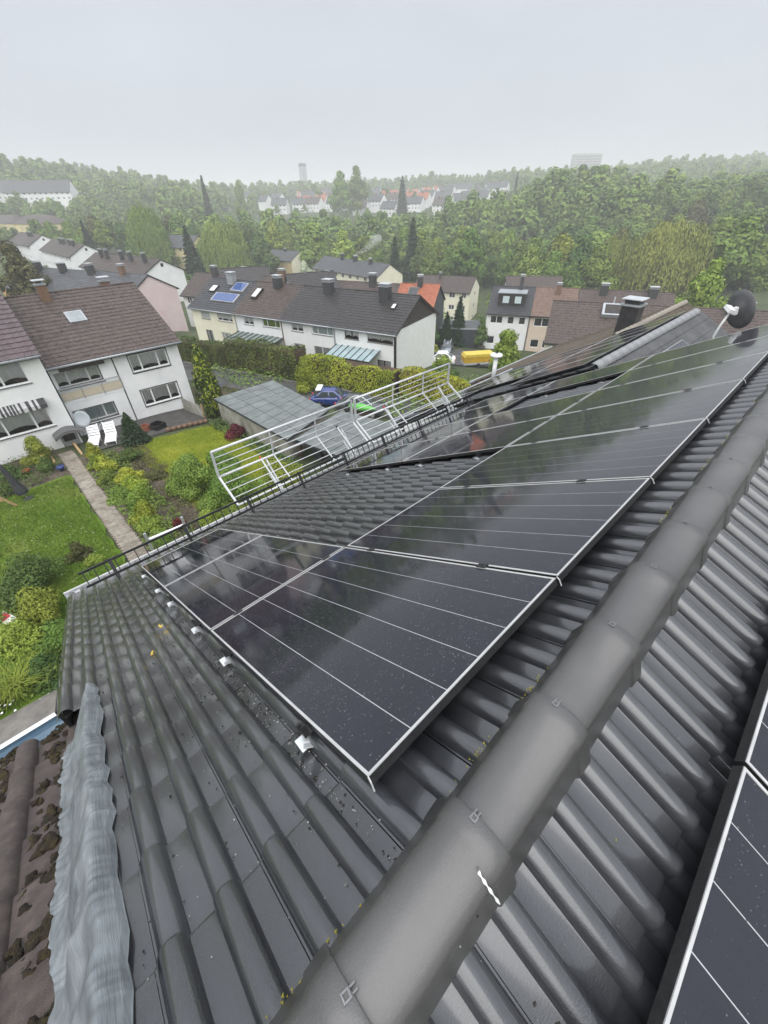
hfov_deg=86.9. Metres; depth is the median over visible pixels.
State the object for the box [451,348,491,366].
parking area
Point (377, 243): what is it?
tree
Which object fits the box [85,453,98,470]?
shrub
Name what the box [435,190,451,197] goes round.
house
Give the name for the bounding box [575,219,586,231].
tree
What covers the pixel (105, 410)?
window
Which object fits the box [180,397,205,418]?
wooden screen
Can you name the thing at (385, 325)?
house
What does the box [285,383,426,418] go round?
road
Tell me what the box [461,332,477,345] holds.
garage door
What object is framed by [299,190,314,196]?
house
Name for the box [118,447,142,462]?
shrub
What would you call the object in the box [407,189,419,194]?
house
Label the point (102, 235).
tree
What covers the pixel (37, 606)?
shrub
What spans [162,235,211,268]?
house
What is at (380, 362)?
window
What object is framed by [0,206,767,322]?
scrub
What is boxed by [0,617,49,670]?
shrub
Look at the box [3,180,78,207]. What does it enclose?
apartment block
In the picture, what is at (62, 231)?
tree
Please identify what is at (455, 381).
hedge
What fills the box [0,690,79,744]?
pavement
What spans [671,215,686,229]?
tree
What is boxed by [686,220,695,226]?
tree
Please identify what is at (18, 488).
parasol
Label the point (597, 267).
tree
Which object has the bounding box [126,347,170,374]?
window
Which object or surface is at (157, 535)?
trellis
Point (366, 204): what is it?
house
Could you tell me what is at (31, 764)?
row house
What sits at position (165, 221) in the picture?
tree
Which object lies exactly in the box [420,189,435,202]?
house
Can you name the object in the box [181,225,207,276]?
spruce tree
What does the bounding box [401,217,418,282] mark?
spruce tree
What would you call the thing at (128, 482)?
shrub
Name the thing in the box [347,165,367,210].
tree
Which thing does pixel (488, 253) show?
tree
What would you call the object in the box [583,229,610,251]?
tree
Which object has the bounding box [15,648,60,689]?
grass clump
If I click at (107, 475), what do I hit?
shrub
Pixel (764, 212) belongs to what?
tree
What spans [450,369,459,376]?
shrub
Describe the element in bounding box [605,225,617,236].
tree
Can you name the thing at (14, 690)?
grass clump
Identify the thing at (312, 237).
tree
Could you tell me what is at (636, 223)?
tree
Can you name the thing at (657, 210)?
tree
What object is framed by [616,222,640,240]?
tree
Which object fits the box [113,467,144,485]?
shrub
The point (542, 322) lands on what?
window
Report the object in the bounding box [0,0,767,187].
sky
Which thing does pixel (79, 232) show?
tree
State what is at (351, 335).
window
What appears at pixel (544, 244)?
tree
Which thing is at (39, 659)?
shrub
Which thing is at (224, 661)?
mounting rail
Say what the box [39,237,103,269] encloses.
house
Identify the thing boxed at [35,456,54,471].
shrub
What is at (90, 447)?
shrub
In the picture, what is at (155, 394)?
window
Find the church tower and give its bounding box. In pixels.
[298,163,307,180]
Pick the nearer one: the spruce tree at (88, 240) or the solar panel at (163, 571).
the solar panel at (163, 571)
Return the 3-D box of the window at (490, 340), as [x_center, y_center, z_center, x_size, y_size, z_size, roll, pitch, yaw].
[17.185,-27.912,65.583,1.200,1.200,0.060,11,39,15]
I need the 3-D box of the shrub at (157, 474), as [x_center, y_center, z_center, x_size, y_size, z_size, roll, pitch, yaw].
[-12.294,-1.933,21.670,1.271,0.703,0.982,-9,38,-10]
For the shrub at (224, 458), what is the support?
on the lawn at (185, 432)
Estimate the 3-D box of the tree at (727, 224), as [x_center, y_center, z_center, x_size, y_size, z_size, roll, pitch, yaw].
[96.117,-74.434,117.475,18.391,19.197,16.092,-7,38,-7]
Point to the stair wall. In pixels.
(76, 447)
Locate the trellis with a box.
[143,516,188,550]
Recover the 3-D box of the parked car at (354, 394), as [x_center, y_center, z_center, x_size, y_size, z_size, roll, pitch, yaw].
[-1.847,-8.626,32.337,4.011,1.470,1.900,12,40,16]
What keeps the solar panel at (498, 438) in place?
on the mounting rail at (421, 462)
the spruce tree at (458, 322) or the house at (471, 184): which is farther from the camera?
the house at (471, 184)
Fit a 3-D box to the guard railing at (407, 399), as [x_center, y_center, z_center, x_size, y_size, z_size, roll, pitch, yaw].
[0.774,-2.547,10.040,3.334,1.370,0.725,-31,47,-33]
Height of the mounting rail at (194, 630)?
0.107 m
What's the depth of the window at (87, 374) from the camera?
25.94 m
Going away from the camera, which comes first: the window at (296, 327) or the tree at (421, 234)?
the window at (296, 327)
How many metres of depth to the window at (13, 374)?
22.55 m
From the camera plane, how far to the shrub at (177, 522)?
17.07 m
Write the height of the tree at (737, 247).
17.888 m
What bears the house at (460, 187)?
on the ground at (524, 353)
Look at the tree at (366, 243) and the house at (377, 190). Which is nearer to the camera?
the tree at (366, 243)
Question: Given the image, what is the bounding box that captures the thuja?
[190,345,222,417]
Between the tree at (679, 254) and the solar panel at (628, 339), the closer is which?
the solar panel at (628, 339)
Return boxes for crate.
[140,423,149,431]
[148,420,166,430]
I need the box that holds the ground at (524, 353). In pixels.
[0,191,767,562]
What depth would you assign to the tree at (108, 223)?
164.70 m
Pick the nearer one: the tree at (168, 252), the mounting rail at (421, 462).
the mounting rail at (421, 462)
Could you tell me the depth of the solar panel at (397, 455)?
6.86 m
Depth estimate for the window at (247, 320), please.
46.98 m
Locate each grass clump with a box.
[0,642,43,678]
[0,649,50,713]
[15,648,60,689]
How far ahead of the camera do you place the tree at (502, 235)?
151.92 m
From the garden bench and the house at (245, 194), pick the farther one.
the house at (245, 194)
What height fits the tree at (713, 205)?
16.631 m
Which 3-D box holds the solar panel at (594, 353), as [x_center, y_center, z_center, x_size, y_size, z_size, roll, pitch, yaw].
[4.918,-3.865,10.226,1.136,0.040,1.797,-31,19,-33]
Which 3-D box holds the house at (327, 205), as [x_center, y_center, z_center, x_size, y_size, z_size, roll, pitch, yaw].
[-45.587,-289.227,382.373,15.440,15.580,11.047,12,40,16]
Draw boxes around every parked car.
[309,384,349,405]
[334,391,387,417]
[433,350,455,363]
[441,339,452,352]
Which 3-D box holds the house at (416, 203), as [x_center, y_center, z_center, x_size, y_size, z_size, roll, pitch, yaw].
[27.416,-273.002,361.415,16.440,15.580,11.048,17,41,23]
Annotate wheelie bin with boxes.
[312,449,323,459]
[323,453,332,461]
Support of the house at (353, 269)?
on the ground at (524, 353)
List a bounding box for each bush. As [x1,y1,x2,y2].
[293,355,325,394]
[431,354,452,378]
[488,328,521,372]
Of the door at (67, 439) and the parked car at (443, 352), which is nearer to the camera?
the door at (67, 439)
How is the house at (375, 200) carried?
on the ground at (524, 353)
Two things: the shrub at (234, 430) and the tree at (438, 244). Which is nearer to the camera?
the shrub at (234, 430)
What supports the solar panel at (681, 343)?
on the row house at (695, 325)
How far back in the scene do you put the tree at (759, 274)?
104.21 m
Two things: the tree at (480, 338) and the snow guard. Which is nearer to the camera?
the snow guard
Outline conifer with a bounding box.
[119,412,151,447]
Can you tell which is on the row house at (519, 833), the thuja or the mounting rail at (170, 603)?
the mounting rail at (170, 603)
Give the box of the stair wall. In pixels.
[40,441,82,462]
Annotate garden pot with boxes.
[55,464,64,471]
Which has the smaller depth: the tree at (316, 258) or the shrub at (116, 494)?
the shrub at (116, 494)
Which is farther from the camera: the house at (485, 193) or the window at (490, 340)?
the house at (485, 193)
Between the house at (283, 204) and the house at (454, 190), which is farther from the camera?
the house at (454, 190)
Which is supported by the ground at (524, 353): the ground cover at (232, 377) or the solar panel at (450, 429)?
the ground cover at (232, 377)
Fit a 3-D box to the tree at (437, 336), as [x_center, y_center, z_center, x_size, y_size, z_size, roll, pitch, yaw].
[7.195,-28.046,64.211,3.770,4.635,3.894,-24,43,-27]
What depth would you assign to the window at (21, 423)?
23.87 m
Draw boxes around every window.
[0,362,32,389]
[0,408,56,440]
[52,365,105,391]
[72,401,121,423]
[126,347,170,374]
[139,381,181,407]
[201,311,210,319]
[206,330,214,340]
[217,313,232,322]
[222,332,230,340]
[244,317,254,325]
[262,319,279,328]
[291,323,303,332]
[312,326,332,336]
[314,346,330,355]
[344,331,358,340]
[368,334,393,345]
[377,359,390,366]
[449,293,454,297]
[486,336,493,343]
[490,315,502,322]
[502,295,510,303]
[507,316,513,323]
[514,296,522,303]
[518,317,525,324]
[529,339,538,347]
[533,318,548,326]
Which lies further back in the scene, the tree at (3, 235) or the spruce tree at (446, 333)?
the tree at (3, 235)
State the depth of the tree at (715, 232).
113.14 m
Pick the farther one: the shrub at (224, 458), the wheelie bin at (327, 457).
the wheelie bin at (327, 457)
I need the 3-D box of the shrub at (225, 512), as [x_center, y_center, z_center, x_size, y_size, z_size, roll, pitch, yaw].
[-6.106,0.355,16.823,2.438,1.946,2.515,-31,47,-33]
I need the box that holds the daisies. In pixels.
[1,479,108,698]
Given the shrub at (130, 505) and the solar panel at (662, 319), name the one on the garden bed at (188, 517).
the shrub at (130, 505)
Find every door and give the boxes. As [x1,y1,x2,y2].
[60,433,80,446]
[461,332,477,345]
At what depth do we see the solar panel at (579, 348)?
13.51 m
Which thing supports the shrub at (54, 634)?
on the lawn at (102, 526)
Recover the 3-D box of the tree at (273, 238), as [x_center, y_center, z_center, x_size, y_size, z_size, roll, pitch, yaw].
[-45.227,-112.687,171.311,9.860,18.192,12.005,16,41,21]
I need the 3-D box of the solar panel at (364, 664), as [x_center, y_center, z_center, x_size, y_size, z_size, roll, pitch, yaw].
[-0.173,0.551,2.234,1.137,0.038,1.798,-31,19,-33]
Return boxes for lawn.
[0,475,124,719]
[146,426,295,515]
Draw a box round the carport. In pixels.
[294,411,395,459]
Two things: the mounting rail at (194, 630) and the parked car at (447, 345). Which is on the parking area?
the parked car at (447, 345)
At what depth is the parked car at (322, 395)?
33.38 m
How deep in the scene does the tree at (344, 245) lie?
144.76 m
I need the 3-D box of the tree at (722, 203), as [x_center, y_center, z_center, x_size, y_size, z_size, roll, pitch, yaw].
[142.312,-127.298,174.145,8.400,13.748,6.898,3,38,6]
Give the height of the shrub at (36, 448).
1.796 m
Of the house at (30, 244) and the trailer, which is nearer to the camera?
the trailer
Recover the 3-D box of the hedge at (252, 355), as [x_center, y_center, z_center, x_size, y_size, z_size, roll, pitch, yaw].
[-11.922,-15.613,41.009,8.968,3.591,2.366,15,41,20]
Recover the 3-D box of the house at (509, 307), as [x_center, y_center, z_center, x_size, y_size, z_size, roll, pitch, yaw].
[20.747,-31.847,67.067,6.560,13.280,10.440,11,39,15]
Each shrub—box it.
[0,463,34,482]
[0,482,14,497]
[0,551,69,616]
[0,606,8,624]
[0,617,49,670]
[13,585,61,631]
[18,435,50,466]
[22,652,60,694]
[30,616,64,656]
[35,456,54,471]
[62,541,92,563]
[83,553,107,566]
[85,442,104,458]
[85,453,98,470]
[93,454,118,471]
[96,468,116,484]
[105,486,130,505]
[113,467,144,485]
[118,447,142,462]
[121,475,148,491]
[126,484,153,500]
[126,498,147,517]
[128,498,156,526]
[135,514,163,534]
[143,468,167,480]
[151,529,175,547]
[163,479,178,494]
[165,453,216,501]
[171,517,186,531]
[195,462,270,512]
[198,508,221,526]
[205,449,241,491]
[214,419,225,428]
[218,501,243,518]
[224,423,245,441]
[259,457,305,492]
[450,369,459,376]
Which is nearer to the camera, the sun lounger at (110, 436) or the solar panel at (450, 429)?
the solar panel at (450, 429)
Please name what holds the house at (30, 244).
on the ground at (524, 353)
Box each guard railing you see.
[210,399,369,505]
[353,363,462,442]
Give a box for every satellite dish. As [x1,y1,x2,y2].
[73,411,91,435]
[712,289,755,338]
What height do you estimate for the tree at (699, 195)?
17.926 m
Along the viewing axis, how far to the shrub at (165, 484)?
20.08 m
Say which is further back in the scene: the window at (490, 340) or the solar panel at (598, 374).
the window at (490, 340)
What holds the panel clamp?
attached to the solar panel at (558, 530)
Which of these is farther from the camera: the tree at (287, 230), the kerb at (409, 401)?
the tree at (287, 230)
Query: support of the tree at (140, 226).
on the ground at (524, 353)
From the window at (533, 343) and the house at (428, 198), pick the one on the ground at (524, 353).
the house at (428, 198)
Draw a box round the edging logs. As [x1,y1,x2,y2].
[165,419,208,431]
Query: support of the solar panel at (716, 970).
attached to the row house at (519, 833)
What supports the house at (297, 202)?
on the ground at (524, 353)
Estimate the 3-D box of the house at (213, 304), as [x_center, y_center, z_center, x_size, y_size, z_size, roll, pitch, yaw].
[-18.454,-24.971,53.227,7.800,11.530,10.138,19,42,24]
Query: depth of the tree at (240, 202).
325.37 m
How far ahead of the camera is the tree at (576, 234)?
141.87 m
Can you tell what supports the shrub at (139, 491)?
on the garden bed at (188, 517)
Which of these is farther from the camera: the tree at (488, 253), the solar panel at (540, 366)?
the tree at (488, 253)
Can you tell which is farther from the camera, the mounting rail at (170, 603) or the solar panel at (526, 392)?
the solar panel at (526, 392)
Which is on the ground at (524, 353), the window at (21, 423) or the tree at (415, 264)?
the tree at (415, 264)
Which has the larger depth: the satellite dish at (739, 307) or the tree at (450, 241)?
the tree at (450, 241)
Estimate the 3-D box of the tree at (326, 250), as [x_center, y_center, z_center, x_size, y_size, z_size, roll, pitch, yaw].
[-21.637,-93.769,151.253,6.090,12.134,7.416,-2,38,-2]
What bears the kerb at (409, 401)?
on the ground at (524, 353)
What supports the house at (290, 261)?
on the ground at (524, 353)
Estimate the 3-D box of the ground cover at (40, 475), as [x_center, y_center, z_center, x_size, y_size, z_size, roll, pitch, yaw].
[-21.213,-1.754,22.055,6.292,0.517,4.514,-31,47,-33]
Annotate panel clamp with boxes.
[476,563,488,567]
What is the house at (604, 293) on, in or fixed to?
on the ground at (524, 353)
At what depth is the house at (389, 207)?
340.93 m
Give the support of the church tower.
on the ground at (524, 353)
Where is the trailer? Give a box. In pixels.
[460,350,492,367]
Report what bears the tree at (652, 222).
on the ground at (524, 353)
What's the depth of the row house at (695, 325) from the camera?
10.59 m
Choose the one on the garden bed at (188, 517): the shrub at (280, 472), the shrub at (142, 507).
the shrub at (142, 507)
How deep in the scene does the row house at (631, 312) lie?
16.94 m
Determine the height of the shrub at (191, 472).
2.568 m
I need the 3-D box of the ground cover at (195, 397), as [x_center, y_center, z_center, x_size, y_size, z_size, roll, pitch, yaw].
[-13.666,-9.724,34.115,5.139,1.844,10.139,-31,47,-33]
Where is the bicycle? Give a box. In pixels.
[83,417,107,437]
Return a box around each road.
[182,362,292,389]
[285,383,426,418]
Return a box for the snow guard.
[78,394,473,587]
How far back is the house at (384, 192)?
413.57 m
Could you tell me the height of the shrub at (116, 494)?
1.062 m
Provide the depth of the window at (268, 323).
45.53 m
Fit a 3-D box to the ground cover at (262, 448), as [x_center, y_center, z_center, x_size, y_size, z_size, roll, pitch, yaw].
[-8.400,-4.480,25.335,1.319,0.856,10.063,-31,47,-33]
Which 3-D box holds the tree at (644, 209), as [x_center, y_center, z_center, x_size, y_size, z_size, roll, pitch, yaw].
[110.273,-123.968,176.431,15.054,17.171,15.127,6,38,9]
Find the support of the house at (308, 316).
on the ground at (524, 353)
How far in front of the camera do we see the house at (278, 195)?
454.63 m
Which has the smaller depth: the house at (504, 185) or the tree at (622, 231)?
the tree at (622, 231)
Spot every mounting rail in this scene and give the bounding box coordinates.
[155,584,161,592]
[167,596,174,606]
[191,619,200,633]
[219,648,232,665]
[295,722,314,752]
[418,460,429,466]
[474,452,486,459]
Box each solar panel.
[141,529,261,589]
[164,535,343,633]
[211,547,557,784]
[339,436,449,471]
[347,478,650,582]
[386,414,490,447]
[403,416,554,463]
[414,390,478,412]
[423,396,525,429]
[438,380,498,401]
[440,419,706,488]
[454,391,594,434]
[458,381,553,412]
[461,371,518,391]
[480,363,554,390]
[481,363,536,382]
[504,354,573,378]
[507,380,742,446]
[511,353,605,385]
[523,346,590,369]
[527,354,653,396]
[536,342,625,372]
[541,339,604,361]
[558,352,767,414]
[560,333,643,361]
[576,324,659,353]
[595,317,673,344]
[598,336,767,389]
[612,310,686,336]
[630,324,767,369]
[647,766,767,1023]
[667,340,687,350]
[734,660,767,790]
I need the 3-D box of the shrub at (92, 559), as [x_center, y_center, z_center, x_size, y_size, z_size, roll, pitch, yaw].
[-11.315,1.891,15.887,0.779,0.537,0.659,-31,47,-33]
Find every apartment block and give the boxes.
[0,180,14,202]
[0,215,21,232]
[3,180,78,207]
[14,215,72,238]
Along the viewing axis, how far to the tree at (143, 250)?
148.82 m
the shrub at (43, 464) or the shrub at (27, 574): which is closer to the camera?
the shrub at (27, 574)
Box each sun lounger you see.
[86,423,101,445]
[101,420,117,444]
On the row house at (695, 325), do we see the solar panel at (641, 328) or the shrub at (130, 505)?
the solar panel at (641, 328)
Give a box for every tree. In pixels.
[0,227,10,240]
[0,239,52,295]
[25,219,43,234]
[37,220,62,239]
[59,221,68,240]
[63,220,76,240]
[74,226,100,247]
[75,235,84,243]
[79,221,96,248]
[82,214,114,244]
[91,220,113,253]
[104,219,117,252]
[112,226,129,252]
[124,200,171,258]
[124,241,134,255]
[137,240,152,256]
[161,214,173,233]
[161,244,181,264]
[168,213,187,234]
[173,227,183,234]
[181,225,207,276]
[187,224,201,236]
[195,214,252,272]
[200,175,213,216]
[233,180,248,211]
[242,228,255,265]
[246,233,279,272]
[264,219,285,250]
[282,224,295,242]
[284,234,294,250]
[297,221,332,268]
[300,260,312,271]
[314,241,331,264]
[318,241,332,261]
[327,171,352,213]
[331,229,363,259]
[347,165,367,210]
[348,241,362,257]
[351,234,360,241]
[353,234,376,260]
[372,247,388,262]
[374,239,386,254]
[385,237,404,272]
[389,227,409,273]
[389,237,403,282]
[395,176,408,216]
[399,226,431,265]
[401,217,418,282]
[407,245,424,278]
[419,245,442,274]
[425,237,446,271]
[429,228,445,244]
[435,324,440,342]
[437,311,453,347]
[439,246,457,275]
[445,236,453,246]
[448,227,490,280]
[451,225,467,275]
[451,296,465,346]
[474,319,488,345]
[480,234,490,245]
[480,243,497,283]
[481,243,497,287]
[488,231,505,261]
[489,229,505,244]
[491,250,510,281]
[493,251,516,284]
[499,228,516,254]
[508,244,544,275]
[511,240,527,267]
[512,236,546,275]
[513,172,517,193]
[537,249,565,275]
[540,238,548,254]
[542,232,575,274]
[548,221,564,244]
[549,224,576,249]
[560,261,584,287]
[562,232,594,288]
[563,243,621,291]
[571,228,587,242]
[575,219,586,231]
[581,214,600,232]
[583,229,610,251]
[593,228,645,290]
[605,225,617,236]
[611,227,630,241]
[612,212,713,298]
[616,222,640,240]
[628,202,654,226]
[628,213,645,232]
[630,228,636,238]
[633,217,662,239]
[643,189,670,219]
[644,205,665,224]
[649,225,704,282]
[670,205,687,221]
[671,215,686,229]
[674,257,728,307]
[679,191,712,216]
[685,198,712,224]
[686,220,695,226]
[697,224,722,238]
[699,214,764,293]
[705,234,722,248]
[706,191,719,216]
[711,216,721,226]
[712,196,725,217]
[713,215,738,238]
[716,189,734,202]
[727,214,767,289]
[731,209,743,222]
[735,178,765,211]
[740,200,756,210]
[740,241,767,289]
[755,205,767,233]
[763,221,767,233]
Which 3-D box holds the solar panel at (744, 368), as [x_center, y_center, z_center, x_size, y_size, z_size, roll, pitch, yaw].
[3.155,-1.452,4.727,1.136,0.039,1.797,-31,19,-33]
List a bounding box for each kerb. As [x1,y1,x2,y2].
[183,361,293,382]
[294,381,427,404]
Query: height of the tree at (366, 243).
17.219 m
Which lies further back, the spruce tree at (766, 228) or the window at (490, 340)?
the spruce tree at (766, 228)
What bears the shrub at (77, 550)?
on the lawn at (102, 526)
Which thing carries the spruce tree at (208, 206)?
on the ground at (524, 353)
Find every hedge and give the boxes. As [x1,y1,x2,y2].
[177,335,230,368]
[222,336,306,379]
[301,353,401,398]
[399,366,470,402]
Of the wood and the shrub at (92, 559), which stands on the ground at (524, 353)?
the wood
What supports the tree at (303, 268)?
on the ground at (524, 353)
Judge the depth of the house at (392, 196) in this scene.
381.10 m
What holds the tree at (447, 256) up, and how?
on the ground at (524, 353)
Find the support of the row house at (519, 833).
on the ground at (524, 353)
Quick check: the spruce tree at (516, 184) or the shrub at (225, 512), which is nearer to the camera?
the shrub at (225, 512)
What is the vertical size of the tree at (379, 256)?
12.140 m
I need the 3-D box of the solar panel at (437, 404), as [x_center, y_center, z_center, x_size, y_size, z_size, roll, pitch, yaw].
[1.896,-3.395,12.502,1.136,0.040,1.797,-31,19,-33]
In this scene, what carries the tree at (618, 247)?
on the ground at (524, 353)
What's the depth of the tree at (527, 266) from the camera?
110.63 m
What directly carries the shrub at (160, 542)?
on the garden bed at (188, 517)
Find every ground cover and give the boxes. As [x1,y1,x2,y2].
[0,446,66,491]
[0,587,60,713]
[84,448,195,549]
[189,338,295,387]
[191,384,239,413]
[207,418,303,468]
[377,374,478,416]
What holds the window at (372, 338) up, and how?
in the house at (385, 325)
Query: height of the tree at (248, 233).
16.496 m
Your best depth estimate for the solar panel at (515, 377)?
11.56 m
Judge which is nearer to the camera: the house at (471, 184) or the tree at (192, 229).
the tree at (192, 229)
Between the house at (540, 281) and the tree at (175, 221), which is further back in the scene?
the tree at (175, 221)
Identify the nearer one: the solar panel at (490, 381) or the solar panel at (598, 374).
the solar panel at (598, 374)
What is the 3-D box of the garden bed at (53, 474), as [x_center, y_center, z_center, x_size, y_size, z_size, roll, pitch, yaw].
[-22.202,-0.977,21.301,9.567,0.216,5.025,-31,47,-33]
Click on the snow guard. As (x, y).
(184, 527)
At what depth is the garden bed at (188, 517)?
19.53 m
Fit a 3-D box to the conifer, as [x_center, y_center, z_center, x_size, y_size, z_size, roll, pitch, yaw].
[-15.505,-5.085,24.792,1.962,2.209,1.923,-31,47,-33]
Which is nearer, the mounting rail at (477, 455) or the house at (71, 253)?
the mounting rail at (477, 455)
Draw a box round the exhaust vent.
[490,352,502,377]
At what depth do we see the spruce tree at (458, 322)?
65.12 m
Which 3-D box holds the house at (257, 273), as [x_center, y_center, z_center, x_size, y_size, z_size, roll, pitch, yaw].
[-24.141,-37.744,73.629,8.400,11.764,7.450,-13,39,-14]
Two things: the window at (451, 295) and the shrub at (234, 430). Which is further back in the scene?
the window at (451, 295)
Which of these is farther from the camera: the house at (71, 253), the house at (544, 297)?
the house at (71, 253)
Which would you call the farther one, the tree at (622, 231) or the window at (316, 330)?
the tree at (622, 231)
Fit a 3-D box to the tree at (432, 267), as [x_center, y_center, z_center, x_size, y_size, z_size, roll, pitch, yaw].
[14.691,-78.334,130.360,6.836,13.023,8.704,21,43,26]
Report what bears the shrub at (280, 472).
on the lawn at (185, 432)
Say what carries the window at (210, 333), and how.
in the house at (213, 304)
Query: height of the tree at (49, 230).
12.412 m
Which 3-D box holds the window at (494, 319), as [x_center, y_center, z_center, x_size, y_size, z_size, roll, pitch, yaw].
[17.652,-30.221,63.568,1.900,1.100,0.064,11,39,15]
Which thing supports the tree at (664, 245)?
on the ground at (524, 353)
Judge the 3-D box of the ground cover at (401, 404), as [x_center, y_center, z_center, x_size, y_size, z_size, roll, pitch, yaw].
[11.116,-8.494,35.328,19.249,4.711,16.250,-31,47,-33]
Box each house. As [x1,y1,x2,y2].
[0,260,188,330]
[0,293,85,464]
[0,709,79,1023]
[3,275,194,435]
[8,231,50,265]
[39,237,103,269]
[47,357,767,1023]
[78,248,186,301]
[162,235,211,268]
[180,265,400,326]
[186,271,256,341]
[218,265,270,280]
[225,274,303,344]
[243,191,252,203]
[258,194,270,210]
[270,197,289,214]
[270,249,310,274]
[271,192,284,197]
[278,278,356,358]
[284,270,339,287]
[291,196,306,212]
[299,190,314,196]
[305,196,324,211]
[312,253,402,282]
[315,194,327,208]
[324,282,439,372]
[326,196,343,211]
[352,200,369,215]
[368,193,387,212]
[371,187,381,193]
[379,199,397,216]
[382,190,398,195]
[386,191,406,204]
[391,308,728,430]
[398,274,445,344]
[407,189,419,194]
[407,195,425,212]
[416,272,479,319]
[417,191,431,207]
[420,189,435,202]
[432,197,446,214]
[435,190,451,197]
[436,185,452,195]
[446,184,456,192]
[452,191,473,201]
[454,182,467,192]
[462,190,490,199]
[467,183,479,186]
[468,295,694,385]
[469,186,486,190]
[483,274,535,350]
[485,181,499,196]
[494,180,509,191]
[504,275,561,286]
[524,282,579,351]
[543,297,767,349]
[578,282,675,305]
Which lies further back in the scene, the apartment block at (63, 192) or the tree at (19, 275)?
the apartment block at (63, 192)
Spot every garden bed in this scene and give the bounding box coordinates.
[1,450,69,496]
[79,445,200,551]
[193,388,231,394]
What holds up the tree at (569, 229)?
on the ground at (524, 353)
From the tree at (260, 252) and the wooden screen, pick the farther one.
the tree at (260, 252)
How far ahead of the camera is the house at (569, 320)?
43.22 m
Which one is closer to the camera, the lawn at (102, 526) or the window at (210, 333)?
the lawn at (102, 526)
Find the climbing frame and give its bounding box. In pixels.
[0,497,17,505]
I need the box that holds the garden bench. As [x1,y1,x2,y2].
[0,611,16,623]
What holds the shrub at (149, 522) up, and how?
on the garden bed at (188, 517)
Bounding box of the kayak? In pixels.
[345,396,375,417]
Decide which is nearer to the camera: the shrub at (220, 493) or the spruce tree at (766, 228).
the shrub at (220, 493)
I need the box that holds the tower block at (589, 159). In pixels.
[570,153,602,168]
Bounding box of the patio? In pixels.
[86,408,204,448]
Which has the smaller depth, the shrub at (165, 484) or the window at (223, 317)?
the shrub at (165, 484)
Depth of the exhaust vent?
14.80 m
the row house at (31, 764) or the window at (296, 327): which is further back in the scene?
the window at (296, 327)
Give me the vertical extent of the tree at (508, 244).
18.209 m
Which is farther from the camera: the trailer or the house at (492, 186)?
the house at (492, 186)
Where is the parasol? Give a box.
[0,464,33,500]
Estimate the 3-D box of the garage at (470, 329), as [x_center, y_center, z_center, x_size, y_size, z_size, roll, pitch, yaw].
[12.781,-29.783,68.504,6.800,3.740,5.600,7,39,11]
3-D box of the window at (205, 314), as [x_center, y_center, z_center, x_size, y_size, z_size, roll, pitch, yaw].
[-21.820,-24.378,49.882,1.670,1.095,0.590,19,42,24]
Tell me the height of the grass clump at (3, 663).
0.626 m
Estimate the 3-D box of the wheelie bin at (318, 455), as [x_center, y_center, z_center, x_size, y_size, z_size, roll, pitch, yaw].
[-3.760,-3.618,23.758,0.620,1.070,0.770,14,40,19]
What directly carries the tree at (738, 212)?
on the ground at (524, 353)
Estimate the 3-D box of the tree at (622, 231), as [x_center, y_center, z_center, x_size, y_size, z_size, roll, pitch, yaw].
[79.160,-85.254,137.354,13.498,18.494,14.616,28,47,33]
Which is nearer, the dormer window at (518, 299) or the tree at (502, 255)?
the dormer window at (518, 299)
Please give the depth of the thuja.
27.84 m
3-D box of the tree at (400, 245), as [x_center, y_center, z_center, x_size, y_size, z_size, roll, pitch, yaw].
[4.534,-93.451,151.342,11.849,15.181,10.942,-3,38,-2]
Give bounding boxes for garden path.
[57,450,149,561]
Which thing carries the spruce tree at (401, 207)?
on the ground at (524, 353)
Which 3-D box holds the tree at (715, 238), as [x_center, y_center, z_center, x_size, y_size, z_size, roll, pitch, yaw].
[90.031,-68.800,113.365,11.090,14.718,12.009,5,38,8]
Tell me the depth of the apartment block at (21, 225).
191.98 m
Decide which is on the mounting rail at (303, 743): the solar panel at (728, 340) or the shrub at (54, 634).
the solar panel at (728, 340)
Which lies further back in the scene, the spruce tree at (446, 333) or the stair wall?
the spruce tree at (446, 333)
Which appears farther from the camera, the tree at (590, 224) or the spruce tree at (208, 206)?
the spruce tree at (208, 206)
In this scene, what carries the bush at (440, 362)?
on the ground at (524, 353)
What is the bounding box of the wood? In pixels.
[0,150,767,254]
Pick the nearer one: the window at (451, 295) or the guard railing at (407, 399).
the guard railing at (407, 399)
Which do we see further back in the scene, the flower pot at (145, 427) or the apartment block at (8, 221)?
the apartment block at (8, 221)
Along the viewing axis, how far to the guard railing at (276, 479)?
8.05 m
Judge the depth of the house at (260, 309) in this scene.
46.32 m
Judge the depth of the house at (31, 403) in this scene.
23.37 m
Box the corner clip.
[367,776,374,791]
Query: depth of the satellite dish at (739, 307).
7.07 m
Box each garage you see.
[214,380,328,459]
[439,319,479,347]
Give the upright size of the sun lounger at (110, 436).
0.969 m
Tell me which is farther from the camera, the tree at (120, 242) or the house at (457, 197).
the house at (457, 197)

